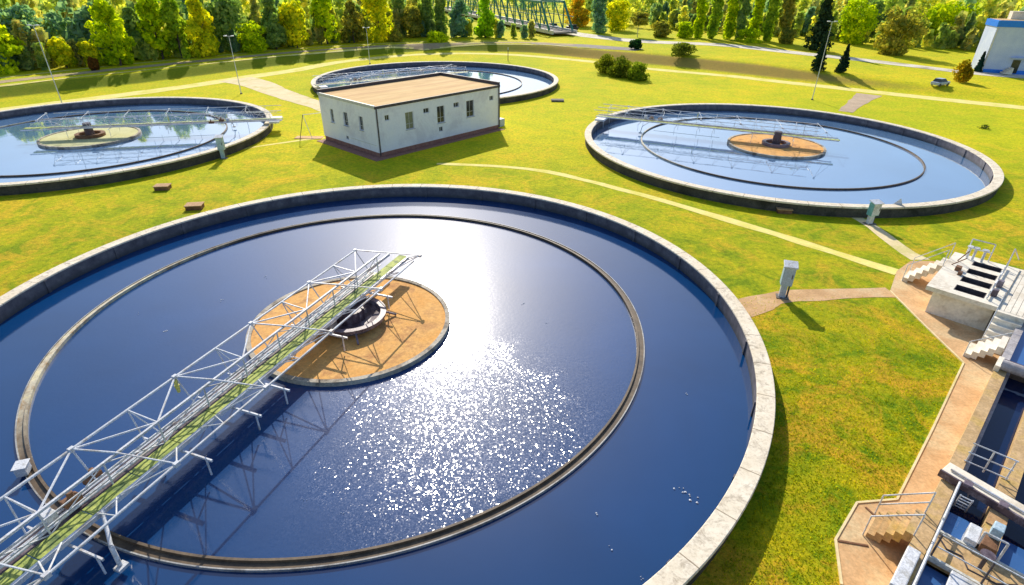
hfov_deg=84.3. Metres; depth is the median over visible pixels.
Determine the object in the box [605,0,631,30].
round tree
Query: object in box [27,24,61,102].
lamp post
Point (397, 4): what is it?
poplar tree
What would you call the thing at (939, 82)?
parked car
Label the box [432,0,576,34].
road bridge
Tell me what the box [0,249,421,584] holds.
scraper bridge
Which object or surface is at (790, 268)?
control cabinet
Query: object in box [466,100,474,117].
window
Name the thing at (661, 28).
round tree
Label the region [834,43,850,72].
conifer
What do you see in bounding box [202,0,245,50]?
round tree
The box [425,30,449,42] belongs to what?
shrub
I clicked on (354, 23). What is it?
broadleaf tree
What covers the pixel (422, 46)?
dike track
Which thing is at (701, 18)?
poplar tree
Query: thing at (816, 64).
conifer
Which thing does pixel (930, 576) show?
water
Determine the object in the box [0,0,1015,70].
woodland
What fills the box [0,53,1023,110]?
service path
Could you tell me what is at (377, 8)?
round tree
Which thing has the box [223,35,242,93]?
lamp post
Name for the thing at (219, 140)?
control cabinet
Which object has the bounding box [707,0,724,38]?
poplar tree
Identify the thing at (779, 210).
inspection chamber
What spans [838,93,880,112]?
tank path
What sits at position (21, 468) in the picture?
sensor box
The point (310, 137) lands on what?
slab
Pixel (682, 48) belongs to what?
bush
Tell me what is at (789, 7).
poplar tree
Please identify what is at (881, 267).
kerb path
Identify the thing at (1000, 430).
water
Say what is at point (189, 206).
inspection chamber
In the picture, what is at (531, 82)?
water
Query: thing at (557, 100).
inspection chamber
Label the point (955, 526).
water
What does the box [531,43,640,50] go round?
old road
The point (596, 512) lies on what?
foam flecks
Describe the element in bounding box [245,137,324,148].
faint path
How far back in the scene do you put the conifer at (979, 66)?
96.00 m
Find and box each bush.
[87,56,99,70]
[594,53,615,72]
[606,55,632,78]
[627,61,649,80]
[628,39,642,49]
[671,42,697,56]
[952,59,973,81]
[977,124,989,129]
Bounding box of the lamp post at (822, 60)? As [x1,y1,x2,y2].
[811,21,837,99]
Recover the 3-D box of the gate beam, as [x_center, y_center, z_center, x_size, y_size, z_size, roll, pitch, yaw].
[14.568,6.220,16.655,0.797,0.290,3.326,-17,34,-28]
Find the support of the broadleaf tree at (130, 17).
on the ground at (42, 232)
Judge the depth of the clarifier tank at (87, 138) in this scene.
54.30 m
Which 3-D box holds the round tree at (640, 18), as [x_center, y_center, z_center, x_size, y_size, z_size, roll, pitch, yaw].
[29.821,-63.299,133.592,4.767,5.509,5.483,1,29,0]
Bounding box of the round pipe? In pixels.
[992,356,1023,377]
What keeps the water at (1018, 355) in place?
in the settling basin
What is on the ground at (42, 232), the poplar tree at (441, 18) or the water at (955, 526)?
the poplar tree at (441, 18)
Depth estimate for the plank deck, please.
26.83 m
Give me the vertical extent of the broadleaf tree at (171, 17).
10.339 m
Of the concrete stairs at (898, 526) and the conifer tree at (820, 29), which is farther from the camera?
the conifer tree at (820, 29)
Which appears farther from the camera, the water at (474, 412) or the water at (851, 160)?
the water at (851, 160)
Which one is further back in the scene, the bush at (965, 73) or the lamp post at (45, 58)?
the bush at (965, 73)
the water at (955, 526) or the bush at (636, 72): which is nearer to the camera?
the water at (955, 526)
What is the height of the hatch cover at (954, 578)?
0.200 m
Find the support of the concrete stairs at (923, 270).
on the pavement
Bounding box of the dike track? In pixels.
[0,42,575,82]
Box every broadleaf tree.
[0,24,25,74]
[84,0,136,65]
[121,6,147,59]
[134,0,171,58]
[159,0,194,58]
[184,0,219,57]
[260,0,287,48]
[309,0,340,43]
[338,0,365,42]
[448,0,473,36]
[473,0,495,37]
[564,0,590,26]
[860,0,886,37]
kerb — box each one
[834,290,964,584]
[837,507,875,546]
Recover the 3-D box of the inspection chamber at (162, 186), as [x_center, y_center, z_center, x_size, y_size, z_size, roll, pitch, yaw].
[-26.799,-8.078,43.381,1.100,0.370,0.800,-3,30,-7]
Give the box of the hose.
[938,536,1017,584]
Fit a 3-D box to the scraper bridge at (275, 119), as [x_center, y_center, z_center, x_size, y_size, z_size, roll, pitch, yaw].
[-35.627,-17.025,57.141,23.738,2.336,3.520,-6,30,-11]
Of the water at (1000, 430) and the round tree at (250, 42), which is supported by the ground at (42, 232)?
the round tree at (250, 42)
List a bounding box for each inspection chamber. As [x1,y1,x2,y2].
[153,183,171,190]
[183,202,204,210]
[551,99,563,101]
[776,207,793,213]
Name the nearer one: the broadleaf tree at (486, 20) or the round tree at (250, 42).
the round tree at (250, 42)
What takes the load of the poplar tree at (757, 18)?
on the ground at (42, 232)
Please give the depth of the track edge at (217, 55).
100.80 m
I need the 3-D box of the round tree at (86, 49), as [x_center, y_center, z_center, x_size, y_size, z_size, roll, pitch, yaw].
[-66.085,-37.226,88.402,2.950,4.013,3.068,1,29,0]
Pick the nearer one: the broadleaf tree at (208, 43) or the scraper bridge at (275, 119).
the scraper bridge at (275, 119)
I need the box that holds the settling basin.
[895,324,1023,584]
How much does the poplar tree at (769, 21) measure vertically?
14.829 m
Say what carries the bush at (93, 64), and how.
on the ground at (42, 232)
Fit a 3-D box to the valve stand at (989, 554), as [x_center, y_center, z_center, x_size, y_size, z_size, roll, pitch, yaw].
[12.427,7.093,14.898,0.335,0.605,0.340,-25,38,-37]
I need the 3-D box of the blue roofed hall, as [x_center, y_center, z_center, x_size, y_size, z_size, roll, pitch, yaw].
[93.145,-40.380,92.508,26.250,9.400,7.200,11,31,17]
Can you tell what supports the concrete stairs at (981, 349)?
on the pavement
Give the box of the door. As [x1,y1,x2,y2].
[1011,60,1020,73]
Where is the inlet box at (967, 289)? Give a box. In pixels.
[925,239,1019,330]
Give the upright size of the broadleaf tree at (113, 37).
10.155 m
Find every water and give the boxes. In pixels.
[0,104,264,182]
[0,197,752,584]
[28,217,635,557]
[321,66,552,95]
[592,111,989,203]
[917,565,947,584]
[941,512,1023,573]
[949,378,1023,526]
[1002,473,1023,549]
[1010,331,1023,364]
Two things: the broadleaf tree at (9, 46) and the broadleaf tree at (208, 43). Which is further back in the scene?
the broadleaf tree at (208, 43)
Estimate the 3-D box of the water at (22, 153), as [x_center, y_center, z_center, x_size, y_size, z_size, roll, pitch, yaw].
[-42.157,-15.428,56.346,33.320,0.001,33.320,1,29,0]
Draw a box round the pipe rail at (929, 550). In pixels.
[912,481,960,584]
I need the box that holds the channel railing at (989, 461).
[964,443,1018,479]
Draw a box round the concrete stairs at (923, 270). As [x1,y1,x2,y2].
[901,243,955,281]
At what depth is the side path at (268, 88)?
79.43 m
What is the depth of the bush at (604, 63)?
94.63 m
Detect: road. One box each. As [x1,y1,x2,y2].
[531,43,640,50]
[566,32,1023,77]
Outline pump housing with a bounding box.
[961,521,1009,561]
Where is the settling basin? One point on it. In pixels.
(942, 562)
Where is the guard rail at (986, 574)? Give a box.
[930,534,1023,584]
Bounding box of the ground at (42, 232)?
[0,0,1023,584]
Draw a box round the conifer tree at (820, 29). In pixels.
[803,0,834,50]
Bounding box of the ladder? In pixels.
[953,494,973,511]
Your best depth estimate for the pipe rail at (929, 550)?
15.50 m
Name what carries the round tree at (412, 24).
on the ground at (42, 232)
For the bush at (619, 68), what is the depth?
91.43 m
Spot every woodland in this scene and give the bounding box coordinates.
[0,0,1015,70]
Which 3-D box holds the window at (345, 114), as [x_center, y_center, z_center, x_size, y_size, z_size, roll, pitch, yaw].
[-15.513,-16.192,52.855,0.860,1.300,0.230,25,37,36]
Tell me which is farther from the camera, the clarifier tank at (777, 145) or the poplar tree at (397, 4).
the poplar tree at (397, 4)
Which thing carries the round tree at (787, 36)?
on the ground at (42, 232)
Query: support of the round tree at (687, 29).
on the ground at (42, 232)
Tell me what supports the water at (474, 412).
in the clarifier tank at (408, 328)
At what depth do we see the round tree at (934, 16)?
128.87 m
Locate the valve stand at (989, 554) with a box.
[977,549,995,569]
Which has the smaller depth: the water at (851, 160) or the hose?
the hose
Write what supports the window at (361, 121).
in the pump house
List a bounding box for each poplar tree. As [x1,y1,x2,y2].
[390,0,406,30]
[420,0,434,36]
[433,0,447,34]
[590,0,607,33]
[693,0,708,37]
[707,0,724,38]
[722,0,738,39]
[734,0,751,38]
[748,0,765,38]
[762,0,780,40]
[778,0,796,40]
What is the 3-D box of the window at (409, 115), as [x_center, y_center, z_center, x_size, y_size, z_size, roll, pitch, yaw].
[-9.484,-15.884,52.309,0.230,1.600,1.110,25,37,36]
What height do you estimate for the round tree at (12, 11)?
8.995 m
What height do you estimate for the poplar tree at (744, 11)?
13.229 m
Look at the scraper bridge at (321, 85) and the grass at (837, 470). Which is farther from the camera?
the scraper bridge at (321, 85)
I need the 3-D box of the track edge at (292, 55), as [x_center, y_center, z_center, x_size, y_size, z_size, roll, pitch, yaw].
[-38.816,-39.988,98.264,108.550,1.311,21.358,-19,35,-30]
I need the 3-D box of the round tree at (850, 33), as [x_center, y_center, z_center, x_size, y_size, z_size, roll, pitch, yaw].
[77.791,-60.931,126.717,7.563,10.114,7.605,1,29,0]
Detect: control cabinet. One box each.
[214,134,227,158]
[776,260,798,299]
[862,199,884,224]
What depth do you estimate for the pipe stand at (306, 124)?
56.05 m
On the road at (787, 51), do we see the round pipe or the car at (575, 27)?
the car at (575, 27)
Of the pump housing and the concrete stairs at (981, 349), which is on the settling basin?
the pump housing
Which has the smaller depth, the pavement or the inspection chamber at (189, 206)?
the pavement
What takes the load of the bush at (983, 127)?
on the ground at (42, 232)
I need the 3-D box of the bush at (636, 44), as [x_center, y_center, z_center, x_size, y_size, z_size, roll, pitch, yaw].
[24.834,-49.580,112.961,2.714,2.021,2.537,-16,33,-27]
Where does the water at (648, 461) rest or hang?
in the clarifier tank at (408, 328)
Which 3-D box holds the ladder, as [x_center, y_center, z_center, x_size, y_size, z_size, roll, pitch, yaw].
[13.547,6.336,16.983,0.485,0.868,0.344,-25,38,-37]
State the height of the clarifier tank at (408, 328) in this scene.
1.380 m
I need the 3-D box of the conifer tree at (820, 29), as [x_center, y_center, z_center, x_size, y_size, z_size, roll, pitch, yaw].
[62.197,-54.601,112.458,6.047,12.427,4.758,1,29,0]
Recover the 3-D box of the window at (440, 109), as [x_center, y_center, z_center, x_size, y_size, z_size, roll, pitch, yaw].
[-6.906,-17.226,54.757,0.230,1.630,1.110,25,37,36]
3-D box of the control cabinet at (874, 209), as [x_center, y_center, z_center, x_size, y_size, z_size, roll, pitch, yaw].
[24.367,-5.382,38.117,0.740,1.674,0.580,-5,30,-10]
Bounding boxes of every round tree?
[0,2,58,45]
[46,36,77,67]
[75,41,100,66]
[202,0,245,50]
[235,20,268,52]
[278,0,309,47]
[360,0,396,41]
[401,5,423,37]
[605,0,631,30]
[629,11,649,36]
[649,20,671,37]
[676,21,694,37]
[779,29,796,43]
[838,0,879,43]
[872,6,929,55]
[918,3,950,44]
[938,0,982,38]
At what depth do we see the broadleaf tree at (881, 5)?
133.72 m
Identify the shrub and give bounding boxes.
[387,27,404,41]
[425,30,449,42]
[735,28,761,42]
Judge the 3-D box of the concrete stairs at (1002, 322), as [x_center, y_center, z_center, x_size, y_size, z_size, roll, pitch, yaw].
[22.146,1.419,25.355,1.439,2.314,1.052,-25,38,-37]
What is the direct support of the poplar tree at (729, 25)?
on the ground at (42, 232)
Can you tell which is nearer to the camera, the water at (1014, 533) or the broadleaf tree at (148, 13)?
the water at (1014, 533)
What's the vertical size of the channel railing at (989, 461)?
0.899 m
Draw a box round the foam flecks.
[138,299,698,579]
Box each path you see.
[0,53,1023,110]
[219,77,320,111]
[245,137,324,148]
[437,163,898,274]
[739,288,894,316]
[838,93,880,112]
[853,218,929,259]
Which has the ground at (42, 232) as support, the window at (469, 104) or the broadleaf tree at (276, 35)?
the broadleaf tree at (276, 35)
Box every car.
[566,24,577,29]
[930,78,949,86]
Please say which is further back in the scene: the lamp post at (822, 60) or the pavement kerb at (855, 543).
the lamp post at (822, 60)
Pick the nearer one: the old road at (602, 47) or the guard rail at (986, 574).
the guard rail at (986, 574)
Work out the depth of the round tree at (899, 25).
110.74 m
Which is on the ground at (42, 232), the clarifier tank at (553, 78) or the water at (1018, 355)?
the clarifier tank at (553, 78)
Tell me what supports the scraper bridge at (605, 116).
on the clarifier tank at (777, 145)
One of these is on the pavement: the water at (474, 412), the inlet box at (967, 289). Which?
the inlet box at (967, 289)
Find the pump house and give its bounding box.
[317,72,504,161]
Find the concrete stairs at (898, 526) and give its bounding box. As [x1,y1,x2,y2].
[862,492,935,542]
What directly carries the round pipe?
on the settling basin
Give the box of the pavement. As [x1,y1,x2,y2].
[837,261,1022,584]
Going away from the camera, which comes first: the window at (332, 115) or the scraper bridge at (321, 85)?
the window at (332, 115)
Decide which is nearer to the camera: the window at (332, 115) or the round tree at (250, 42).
the window at (332, 115)
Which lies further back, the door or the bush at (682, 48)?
the bush at (682, 48)
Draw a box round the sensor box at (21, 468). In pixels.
[10,458,31,477]
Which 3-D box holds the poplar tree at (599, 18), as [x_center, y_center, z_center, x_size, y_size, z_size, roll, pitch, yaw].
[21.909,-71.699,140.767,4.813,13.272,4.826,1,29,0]
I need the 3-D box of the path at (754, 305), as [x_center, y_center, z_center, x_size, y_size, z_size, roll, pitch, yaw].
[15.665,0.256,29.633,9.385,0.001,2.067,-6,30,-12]
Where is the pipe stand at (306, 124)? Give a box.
[300,112,320,139]
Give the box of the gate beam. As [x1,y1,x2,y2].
[937,463,1023,526]
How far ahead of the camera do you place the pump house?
54.41 m
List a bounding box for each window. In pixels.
[331,109,334,123]
[343,112,347,126]
[359,116,363,131]
[405,111,415,130]
[437,105,445,123]
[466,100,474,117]
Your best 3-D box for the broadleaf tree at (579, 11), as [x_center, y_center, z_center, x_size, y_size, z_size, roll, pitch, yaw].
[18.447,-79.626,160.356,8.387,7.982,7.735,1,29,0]
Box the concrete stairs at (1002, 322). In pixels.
[981,292,1023,354]
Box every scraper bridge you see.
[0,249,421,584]
[20,105,282,137]
[313,64,467,88]
[595,104,839,144]
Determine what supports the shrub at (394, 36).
on the ground at (42, 232)
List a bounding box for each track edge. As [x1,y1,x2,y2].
[0,41,467,77]
[0,44,565,86]
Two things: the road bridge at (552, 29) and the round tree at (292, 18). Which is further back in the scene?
the road bridge at (552, 29)
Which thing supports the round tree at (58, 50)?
on the ground at (42, 232)
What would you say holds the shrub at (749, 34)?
on the ground at (42, 232)
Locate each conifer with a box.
[810,41,826,71]
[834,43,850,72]
[974,51,985,71]
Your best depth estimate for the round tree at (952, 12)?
130.81 m
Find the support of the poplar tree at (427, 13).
on the ground at (42, 232)
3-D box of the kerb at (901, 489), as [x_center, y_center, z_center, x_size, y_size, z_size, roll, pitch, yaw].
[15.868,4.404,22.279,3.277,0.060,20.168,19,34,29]
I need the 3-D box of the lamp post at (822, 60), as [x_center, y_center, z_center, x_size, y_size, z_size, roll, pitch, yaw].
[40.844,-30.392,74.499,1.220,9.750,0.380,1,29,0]
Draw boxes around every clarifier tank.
[0,97,272,195]
[0,184,775,584]
[311,61,558,103]
[585,103,1003,217]
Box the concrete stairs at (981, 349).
[963,332,1012,359]
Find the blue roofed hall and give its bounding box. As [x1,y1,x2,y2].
[971,11,1023,74]
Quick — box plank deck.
[998,270,1023,323]
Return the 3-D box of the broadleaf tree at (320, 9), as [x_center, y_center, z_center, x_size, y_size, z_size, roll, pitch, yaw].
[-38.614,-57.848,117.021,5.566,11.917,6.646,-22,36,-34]
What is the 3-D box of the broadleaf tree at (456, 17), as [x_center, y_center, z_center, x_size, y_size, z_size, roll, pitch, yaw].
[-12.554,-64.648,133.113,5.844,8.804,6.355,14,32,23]
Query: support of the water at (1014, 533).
in the settling basin
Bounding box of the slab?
[294,136,323,138]
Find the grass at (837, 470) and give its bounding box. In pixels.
[704,295,959,584]
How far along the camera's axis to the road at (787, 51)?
112.06 m
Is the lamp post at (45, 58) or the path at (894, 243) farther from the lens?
the lamp post at (45, 58)
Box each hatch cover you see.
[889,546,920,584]
[946,570,977,584]

